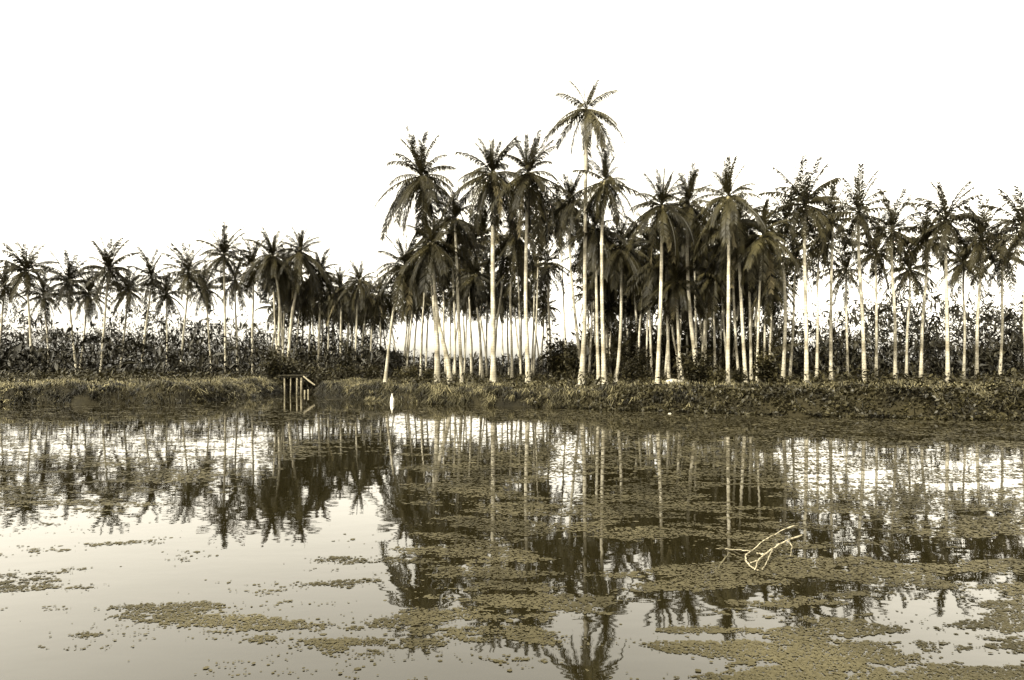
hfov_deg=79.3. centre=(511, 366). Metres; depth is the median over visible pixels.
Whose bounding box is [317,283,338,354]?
coconut palm
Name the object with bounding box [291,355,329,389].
shrub
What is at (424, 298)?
coconut palm
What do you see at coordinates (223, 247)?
coconut palm
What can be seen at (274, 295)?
coconut palm
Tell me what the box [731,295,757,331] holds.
coconut palm
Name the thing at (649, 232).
coconut palm
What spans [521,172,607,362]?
coconut palm
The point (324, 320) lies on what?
coconut palm
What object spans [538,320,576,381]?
shrub
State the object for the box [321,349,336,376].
young palm
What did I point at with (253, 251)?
coconut palm
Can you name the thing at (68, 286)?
coconut palm
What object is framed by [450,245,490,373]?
coconut palm
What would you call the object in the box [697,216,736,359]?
coconut palm
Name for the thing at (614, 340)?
young palm
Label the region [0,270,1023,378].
background thicket
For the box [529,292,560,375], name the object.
coconut palm
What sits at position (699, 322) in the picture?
coconut palm
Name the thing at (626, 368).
shrub
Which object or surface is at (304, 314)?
coconut palm
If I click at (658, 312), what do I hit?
coconut palm
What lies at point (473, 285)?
coconut palm
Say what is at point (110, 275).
coconut palm
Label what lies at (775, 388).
creeping plants
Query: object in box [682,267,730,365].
coconut palm
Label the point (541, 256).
coconut palm
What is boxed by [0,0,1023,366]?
sky
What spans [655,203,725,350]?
coconut palm
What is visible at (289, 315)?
coconut palm
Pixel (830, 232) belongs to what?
coconut palm
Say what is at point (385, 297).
coconut palm
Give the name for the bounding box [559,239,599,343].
coconut palm
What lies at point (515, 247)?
coconut palm
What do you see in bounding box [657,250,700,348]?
coconut palm
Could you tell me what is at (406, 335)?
coconut palm
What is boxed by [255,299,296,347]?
coconut palm
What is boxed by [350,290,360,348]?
coconut palm
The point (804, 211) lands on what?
coconut palm
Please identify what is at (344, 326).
coconut palm
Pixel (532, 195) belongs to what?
coconut palm
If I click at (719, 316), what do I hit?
coconut palm
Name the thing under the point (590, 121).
coconut palm
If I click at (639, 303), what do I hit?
coconut palm
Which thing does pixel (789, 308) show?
coconut palm
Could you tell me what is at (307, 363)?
young palm
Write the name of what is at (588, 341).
young palm
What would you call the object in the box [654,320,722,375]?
young palm
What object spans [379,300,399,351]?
coconut palm
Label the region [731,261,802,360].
coconut palm
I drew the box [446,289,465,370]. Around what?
coconut palm
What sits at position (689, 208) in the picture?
coconut palm
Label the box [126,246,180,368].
coconut palm
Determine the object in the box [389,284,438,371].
coconut palm
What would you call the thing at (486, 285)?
coconut palm
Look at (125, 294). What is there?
coconut palm
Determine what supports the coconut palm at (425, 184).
on the ground at (80, 399)
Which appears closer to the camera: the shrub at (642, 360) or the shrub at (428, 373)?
the shrub at (642, 360)
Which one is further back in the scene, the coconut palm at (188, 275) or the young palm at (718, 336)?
the coconut palm at (188, 275)
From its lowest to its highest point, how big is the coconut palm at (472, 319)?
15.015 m
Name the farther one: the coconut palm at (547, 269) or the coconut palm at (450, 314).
the coconut palm at (450, 314)
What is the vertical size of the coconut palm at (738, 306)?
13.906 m
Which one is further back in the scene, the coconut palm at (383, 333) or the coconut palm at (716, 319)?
the coconut palm at (383, 333)
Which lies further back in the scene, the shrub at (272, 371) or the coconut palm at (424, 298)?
the coconut palm at (424, 298)
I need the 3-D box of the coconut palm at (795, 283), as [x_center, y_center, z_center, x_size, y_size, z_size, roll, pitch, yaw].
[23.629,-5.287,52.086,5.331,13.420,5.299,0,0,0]
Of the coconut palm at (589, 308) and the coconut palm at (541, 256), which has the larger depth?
the coconut palm at (589, 308)
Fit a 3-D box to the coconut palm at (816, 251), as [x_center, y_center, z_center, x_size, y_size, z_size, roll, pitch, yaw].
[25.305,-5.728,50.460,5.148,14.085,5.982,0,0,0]
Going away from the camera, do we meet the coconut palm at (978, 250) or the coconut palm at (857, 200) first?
the coconut palm at (857, 200)
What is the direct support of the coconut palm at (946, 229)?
on the ground at (80, 399)
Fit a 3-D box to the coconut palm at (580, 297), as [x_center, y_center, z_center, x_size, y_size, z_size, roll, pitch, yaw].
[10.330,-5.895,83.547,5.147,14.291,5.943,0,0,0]
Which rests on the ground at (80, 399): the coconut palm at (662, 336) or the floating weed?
the coconut palm at (662, 336)
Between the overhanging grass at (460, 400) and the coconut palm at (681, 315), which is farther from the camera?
the coconut palm at (681, 315)
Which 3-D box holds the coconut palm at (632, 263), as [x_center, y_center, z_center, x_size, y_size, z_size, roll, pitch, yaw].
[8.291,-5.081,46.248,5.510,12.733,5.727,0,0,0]
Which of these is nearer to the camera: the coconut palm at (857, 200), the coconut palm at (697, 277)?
the coconut palm at (857, 200)
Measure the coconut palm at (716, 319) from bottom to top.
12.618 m
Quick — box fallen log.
[665,379,684,383]
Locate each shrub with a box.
[259,347,283,381]
[270,342,308,389]
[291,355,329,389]
[321,359,356,382]
[353,356,384,379]
[391,360,426,379]
[420,366,433,382]
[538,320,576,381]
[560,342,579,377]
[618,356,644,380]
[632,341,653,378]
[669,345,719,384]
[704,366,727,384]
[730,367,747,382]
[752,343,781,384]
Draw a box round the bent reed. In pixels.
[718,552,743,567]
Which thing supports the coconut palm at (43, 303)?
on the ground at (80, 399)
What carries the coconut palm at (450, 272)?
on the ground at (80, 399)
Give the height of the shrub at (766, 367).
2.716 m
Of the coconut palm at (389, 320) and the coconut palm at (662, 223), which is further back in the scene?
the coconut palm at (389, 320)
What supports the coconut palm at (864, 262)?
on the ground at (80, 399)
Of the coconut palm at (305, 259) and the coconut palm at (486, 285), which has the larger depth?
the coconut palm at (486, 285)
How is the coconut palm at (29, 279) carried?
on the ground at (80, 399)
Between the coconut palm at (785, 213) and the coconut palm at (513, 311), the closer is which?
the coconut palm at (785, 213)
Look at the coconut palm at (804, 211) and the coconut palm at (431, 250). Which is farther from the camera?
the coconut palm at (431, 250)
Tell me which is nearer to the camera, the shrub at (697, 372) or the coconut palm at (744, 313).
the shrub at (697, 372)
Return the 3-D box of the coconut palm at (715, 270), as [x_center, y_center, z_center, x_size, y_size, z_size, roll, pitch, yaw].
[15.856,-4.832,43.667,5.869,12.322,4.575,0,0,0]
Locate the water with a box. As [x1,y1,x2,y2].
[0,389,1023,679]
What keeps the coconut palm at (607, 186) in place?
on the ground at (80, 399)
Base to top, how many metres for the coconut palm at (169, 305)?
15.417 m
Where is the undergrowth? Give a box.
[0,363,1023,389]
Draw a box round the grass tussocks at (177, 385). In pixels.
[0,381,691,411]
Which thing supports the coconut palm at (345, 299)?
on the ground at (80, 399)
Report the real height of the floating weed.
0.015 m
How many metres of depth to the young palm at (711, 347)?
65.81 m
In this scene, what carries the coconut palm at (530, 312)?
on the ground at (80, 399)
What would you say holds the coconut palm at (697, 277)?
on the ground at (80, 399)
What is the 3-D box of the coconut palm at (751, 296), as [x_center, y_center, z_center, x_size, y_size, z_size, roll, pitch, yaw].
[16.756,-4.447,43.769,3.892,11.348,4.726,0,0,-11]
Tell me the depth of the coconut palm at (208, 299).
84.09 m
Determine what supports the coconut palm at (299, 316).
on the ground at (80, 399)
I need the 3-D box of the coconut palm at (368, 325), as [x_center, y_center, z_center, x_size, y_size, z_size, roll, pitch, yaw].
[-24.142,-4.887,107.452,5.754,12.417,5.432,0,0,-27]
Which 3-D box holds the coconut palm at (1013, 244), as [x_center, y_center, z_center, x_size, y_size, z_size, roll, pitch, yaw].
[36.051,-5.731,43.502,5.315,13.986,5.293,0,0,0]
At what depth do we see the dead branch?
6.80 m
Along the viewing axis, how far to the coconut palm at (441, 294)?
77.78 m
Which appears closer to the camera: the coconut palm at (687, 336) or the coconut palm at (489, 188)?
the coconut palm at (489, 188)
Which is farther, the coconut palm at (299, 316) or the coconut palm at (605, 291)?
the coconut palm at (299, 316)
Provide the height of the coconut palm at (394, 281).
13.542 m
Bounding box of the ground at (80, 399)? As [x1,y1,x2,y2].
[0,367,1023,417]
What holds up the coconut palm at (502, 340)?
on the ground at (80, 399)
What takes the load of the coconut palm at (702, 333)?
on the ground at (80, 399)
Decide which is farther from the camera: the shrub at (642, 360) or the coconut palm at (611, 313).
the coconut palm at (611, 313)
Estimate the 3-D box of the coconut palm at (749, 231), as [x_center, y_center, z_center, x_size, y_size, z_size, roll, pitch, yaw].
[14.636,-5.204,39.625,5.310,13.250,6.038,0,0,-31]
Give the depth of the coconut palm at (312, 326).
104.13 m
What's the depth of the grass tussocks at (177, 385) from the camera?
34.95 m
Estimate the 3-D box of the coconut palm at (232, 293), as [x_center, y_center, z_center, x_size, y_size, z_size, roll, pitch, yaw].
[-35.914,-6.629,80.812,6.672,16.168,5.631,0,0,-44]
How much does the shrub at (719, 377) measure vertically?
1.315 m
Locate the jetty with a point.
(300, 376)
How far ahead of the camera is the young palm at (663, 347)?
63.49 m
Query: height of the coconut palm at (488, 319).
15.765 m
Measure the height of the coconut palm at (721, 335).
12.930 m
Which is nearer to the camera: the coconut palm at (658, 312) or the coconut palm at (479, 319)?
the coconut palm at (658, 312)
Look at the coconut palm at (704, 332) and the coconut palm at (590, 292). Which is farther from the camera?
the coconut palm at (590, 292)
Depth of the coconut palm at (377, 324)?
97.60 m
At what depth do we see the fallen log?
38.70 m
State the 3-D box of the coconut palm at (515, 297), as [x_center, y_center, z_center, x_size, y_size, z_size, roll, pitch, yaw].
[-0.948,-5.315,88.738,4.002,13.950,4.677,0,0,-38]
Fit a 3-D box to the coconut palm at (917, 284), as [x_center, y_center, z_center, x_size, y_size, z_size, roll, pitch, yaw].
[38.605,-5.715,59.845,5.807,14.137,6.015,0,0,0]
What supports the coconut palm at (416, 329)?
on the ground at (80, 399)
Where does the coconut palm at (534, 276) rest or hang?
on the ground at (80, 399)
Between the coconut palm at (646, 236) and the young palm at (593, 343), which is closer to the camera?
the coconut palm at (646, 236)
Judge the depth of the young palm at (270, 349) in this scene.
63.96 m
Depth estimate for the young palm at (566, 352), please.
67.87 m
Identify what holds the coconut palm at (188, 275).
on the ground at (80, 399)
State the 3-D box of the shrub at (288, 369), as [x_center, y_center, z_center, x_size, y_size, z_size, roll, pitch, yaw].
[-18.995,-0.086,51.879,3.796,4.171,2.704,0,0,28]
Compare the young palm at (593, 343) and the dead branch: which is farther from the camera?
the young palm at (593, 343)
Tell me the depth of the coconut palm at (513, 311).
96.82 m
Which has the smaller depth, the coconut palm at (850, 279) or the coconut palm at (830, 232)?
the coconut palm at (830, 232)
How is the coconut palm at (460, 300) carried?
on the ground at (80, 399)
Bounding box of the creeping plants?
[531,381,1023,420]
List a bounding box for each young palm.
[252,344,286,375]
[297,346,325,377]
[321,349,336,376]
[332,345,366,377]
[548,339,586,375]
[572,327,611,373]
[573,329,600,361]
[590,317,637,375]
[605,315,664,374]
[627,336,671,375]
[643,321,690,376]
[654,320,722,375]
[689,334,724,372]
[699,310,761,374]
[708,325,741,364]
[717,330,762,370]
[723,325,790,376]
[740,325,803,375]
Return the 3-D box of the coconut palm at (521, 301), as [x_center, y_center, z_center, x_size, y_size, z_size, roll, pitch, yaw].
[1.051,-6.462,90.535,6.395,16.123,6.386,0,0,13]
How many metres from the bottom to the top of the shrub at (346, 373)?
3.602 m
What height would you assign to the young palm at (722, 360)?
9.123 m
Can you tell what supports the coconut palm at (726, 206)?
on the ground at (80, 399)
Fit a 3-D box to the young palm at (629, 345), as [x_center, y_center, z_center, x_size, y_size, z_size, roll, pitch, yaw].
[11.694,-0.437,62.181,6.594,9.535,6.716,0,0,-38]
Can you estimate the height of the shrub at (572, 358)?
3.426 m
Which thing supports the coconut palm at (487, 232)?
on the ground at (80, 399)
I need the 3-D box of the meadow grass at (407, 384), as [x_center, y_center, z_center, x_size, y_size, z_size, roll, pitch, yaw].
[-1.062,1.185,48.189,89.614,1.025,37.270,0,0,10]
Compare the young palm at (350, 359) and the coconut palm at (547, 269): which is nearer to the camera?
the coconut palm at (547, 269)
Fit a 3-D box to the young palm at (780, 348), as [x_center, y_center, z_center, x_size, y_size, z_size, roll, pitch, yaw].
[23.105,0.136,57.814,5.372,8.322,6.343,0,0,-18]
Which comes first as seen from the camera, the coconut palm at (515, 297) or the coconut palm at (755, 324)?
the coconut palm at (755, 324)
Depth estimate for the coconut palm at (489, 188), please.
48.11 m
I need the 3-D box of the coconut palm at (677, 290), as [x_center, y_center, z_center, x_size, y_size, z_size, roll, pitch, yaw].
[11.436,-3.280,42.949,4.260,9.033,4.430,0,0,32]
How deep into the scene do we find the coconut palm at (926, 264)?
47.56 m
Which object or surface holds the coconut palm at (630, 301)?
on the ground at (80, 399)
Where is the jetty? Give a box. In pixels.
[278,374,314,394]
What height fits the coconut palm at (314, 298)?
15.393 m
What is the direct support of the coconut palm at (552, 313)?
on the ground at (80, 399)
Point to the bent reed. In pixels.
(727, 556)
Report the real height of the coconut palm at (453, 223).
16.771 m
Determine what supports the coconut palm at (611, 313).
on the ground at (80, 399)
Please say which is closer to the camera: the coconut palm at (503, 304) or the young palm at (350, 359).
the young palm at (350, 359)
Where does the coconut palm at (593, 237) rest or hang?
on the ground at (80, 399)
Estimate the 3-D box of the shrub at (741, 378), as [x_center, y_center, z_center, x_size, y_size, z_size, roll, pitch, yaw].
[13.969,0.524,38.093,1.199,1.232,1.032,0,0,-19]
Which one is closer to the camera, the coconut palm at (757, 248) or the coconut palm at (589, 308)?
the coconut palm at (757, 248)
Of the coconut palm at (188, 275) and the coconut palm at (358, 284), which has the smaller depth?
the coconut palm at (358, 284)
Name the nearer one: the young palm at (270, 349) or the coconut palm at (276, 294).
the young palm at (270, 349)
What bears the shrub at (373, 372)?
on the ground at (80, 399)
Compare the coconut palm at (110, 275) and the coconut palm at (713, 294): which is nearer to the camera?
the coconut palm at (713, 294)
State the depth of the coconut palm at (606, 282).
65.97 m
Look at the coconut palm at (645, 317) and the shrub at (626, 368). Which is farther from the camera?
the coconut palm at (645, 317)
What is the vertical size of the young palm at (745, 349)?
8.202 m
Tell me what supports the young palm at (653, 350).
on the ground at (80, 399)
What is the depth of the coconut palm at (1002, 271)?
51.83 m
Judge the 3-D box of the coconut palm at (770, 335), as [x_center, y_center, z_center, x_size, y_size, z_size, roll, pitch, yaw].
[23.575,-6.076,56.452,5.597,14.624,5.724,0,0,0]
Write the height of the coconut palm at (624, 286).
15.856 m
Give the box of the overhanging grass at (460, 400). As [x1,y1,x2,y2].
[360,385,583,407]
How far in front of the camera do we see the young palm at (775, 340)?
57.58 m
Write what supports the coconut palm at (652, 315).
on the ground at (80, 399)
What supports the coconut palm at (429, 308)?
on the ground at (80, 399)
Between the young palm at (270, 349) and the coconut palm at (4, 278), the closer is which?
the young palm at (270, 349)
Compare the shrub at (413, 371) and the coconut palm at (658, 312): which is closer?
the shrub at (413, 371)
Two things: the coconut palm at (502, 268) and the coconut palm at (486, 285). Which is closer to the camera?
the coconut palm at (502, 268)
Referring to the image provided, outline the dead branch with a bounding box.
[717,525,802,570]
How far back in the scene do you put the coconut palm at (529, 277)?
72.24 m
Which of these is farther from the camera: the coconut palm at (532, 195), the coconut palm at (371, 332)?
the coconut palm at (371, 332)
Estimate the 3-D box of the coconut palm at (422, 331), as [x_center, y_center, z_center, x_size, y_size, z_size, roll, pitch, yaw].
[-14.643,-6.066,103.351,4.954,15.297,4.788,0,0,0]
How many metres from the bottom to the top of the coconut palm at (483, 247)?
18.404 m
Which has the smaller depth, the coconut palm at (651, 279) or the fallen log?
the fallen log
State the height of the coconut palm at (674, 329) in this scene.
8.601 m
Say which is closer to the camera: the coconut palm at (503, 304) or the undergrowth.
the undergrowth
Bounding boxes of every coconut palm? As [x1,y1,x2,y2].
[0,240,65,369]
[0,258,31,343]
[14,268,74,370]
[35,250,99,367]
[64,266,113,371]
[77,236,141,371]
[101,265,158,372]
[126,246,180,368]
[145,271,191,363]
[161,242,217,367]
[174,262,227,373]
[196,222,255,373]
[208,256,261,372]
[224,235,274,373]
[242,227,302,360]
[255,247,282,348]
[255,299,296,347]
[258,243,308,355]
[259,286,292,355]
[267,305,300,337]
[271,224,332,355]
[282,275,332,350]
[288,280,312,352]
[291,248,341,366]
[307,302,318,347]
[308,298,338,356]
[317,266,368,354]
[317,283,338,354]
[330,285,369,350]
[333,258,389,372]
[341,273,389,366]
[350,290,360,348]
[358,308,379,364]
[358,309,389,357]
[359,318,386,341]
[366,229,441,381]
[367,270,410,369]
[372,125,463,382]
[374,312,399,349]
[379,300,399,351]
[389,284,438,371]
[395,212,477,382]
[395,241,451,376]
[395,305,415,370]
[396,296,429,363]
[404,303,431,364]
[411,186,490,381]
[420,295,431,370]
[422,293,442,369]
[426,268,464,373]
[428,229,480,376]
[438,289,468,369]
[442,136,530,382]
[444,212,497,377]
[445,277,483,373]
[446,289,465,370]
[447,251,500,377]
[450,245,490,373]
[459,297,473,356]
[460,271,495,373]
[461,208,506,374]
[477,290,508,366]
[480,232,523,339]
[480,257,507,376]
[481,206,554,380]
[482,271,523,344]
[488,130,582,382]
[490,304,506,374]
[495,249,541,373]
[502,290,522,374]
[504,286,520,368]
[508,268,541,373]
[511,279,546,373]
[519,243,561,373]
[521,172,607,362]
[521,189,565,376]
[521,244,577,376]
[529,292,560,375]
[538,288,560,361]
[540,80,625,384]
[544,187,589,347]
[555,143,657,383]
[556,202,638,383]
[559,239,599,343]
[565,257,609,376]
[569,277,590,329]
[574,254,624,374]
[577,281,618,321]
[587,282,631,373]
[587,289,622,344]
[588,215,656,381]
[597,221,619,352]
[612,281,648,336]
[613,226,654,355]
[617,211,659,373]
[617,270,626,353]
[618,248,658,352]
[618,297,662,334]
[622,168,705,383]
[622,258,664,354]
[625,226,700,378]
[638,275,695,378]
[639,227,691,377]
[640,252,709,378]
[646,250,663,352]
[652,162,719,381]
[654,301,684,325]
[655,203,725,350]
[655,253,663,367]
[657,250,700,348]
[679,213,720,357]
[680,271,699,375]
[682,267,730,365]
[686,295,720,356]
[690,155,767,383]
[690,253,746,374]
[691,191,795,381]
[691,265,717,345]
[693,299,720,340]
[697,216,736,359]
[697,216,786,371]
[708,298,748,360]
[718,198,801,381]
[718,228,782,379]
[719,265,736,370]
[730,276,755,375]
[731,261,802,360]
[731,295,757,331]
[735,266,778,375]
[744,271,799,347]
[746,176,816,378]
[755,224,798,354]
[758,154,847,382]
[773,227,825,377]
[788,218,861,378]
[797,177,868,379]
[810,244,878,373]
[816,163,897,381]
[835,212,913,377]
[860,187,939,378]
[873,233,941,377]
[894,199,964,377]
[898,180,989,382]
[930,230,996,378]
[948,198,1022,377]
[957,225,1023,379]
[981,186,1023,344]
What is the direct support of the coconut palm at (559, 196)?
on the ground at (80, 399)
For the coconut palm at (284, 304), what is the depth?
72.81 m
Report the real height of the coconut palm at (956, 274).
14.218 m
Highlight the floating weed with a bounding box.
[0,396,1023,679]
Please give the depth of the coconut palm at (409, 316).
95.19 m
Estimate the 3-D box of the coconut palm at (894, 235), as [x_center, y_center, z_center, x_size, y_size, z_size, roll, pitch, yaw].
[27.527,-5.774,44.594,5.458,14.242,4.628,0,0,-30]
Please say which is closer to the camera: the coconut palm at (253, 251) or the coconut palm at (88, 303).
the coconut palm at (253, 251)
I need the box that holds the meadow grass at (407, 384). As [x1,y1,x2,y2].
[0,374,1023,390]
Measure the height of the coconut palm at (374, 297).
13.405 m
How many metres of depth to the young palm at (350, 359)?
69.72 m
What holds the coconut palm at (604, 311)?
on the ground at (80, 399)
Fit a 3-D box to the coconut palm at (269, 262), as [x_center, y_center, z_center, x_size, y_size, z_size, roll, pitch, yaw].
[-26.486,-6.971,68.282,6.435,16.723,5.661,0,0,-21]
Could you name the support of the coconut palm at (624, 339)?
on the ground at (80, 399)
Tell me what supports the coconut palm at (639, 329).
on the ground at (80, 399)

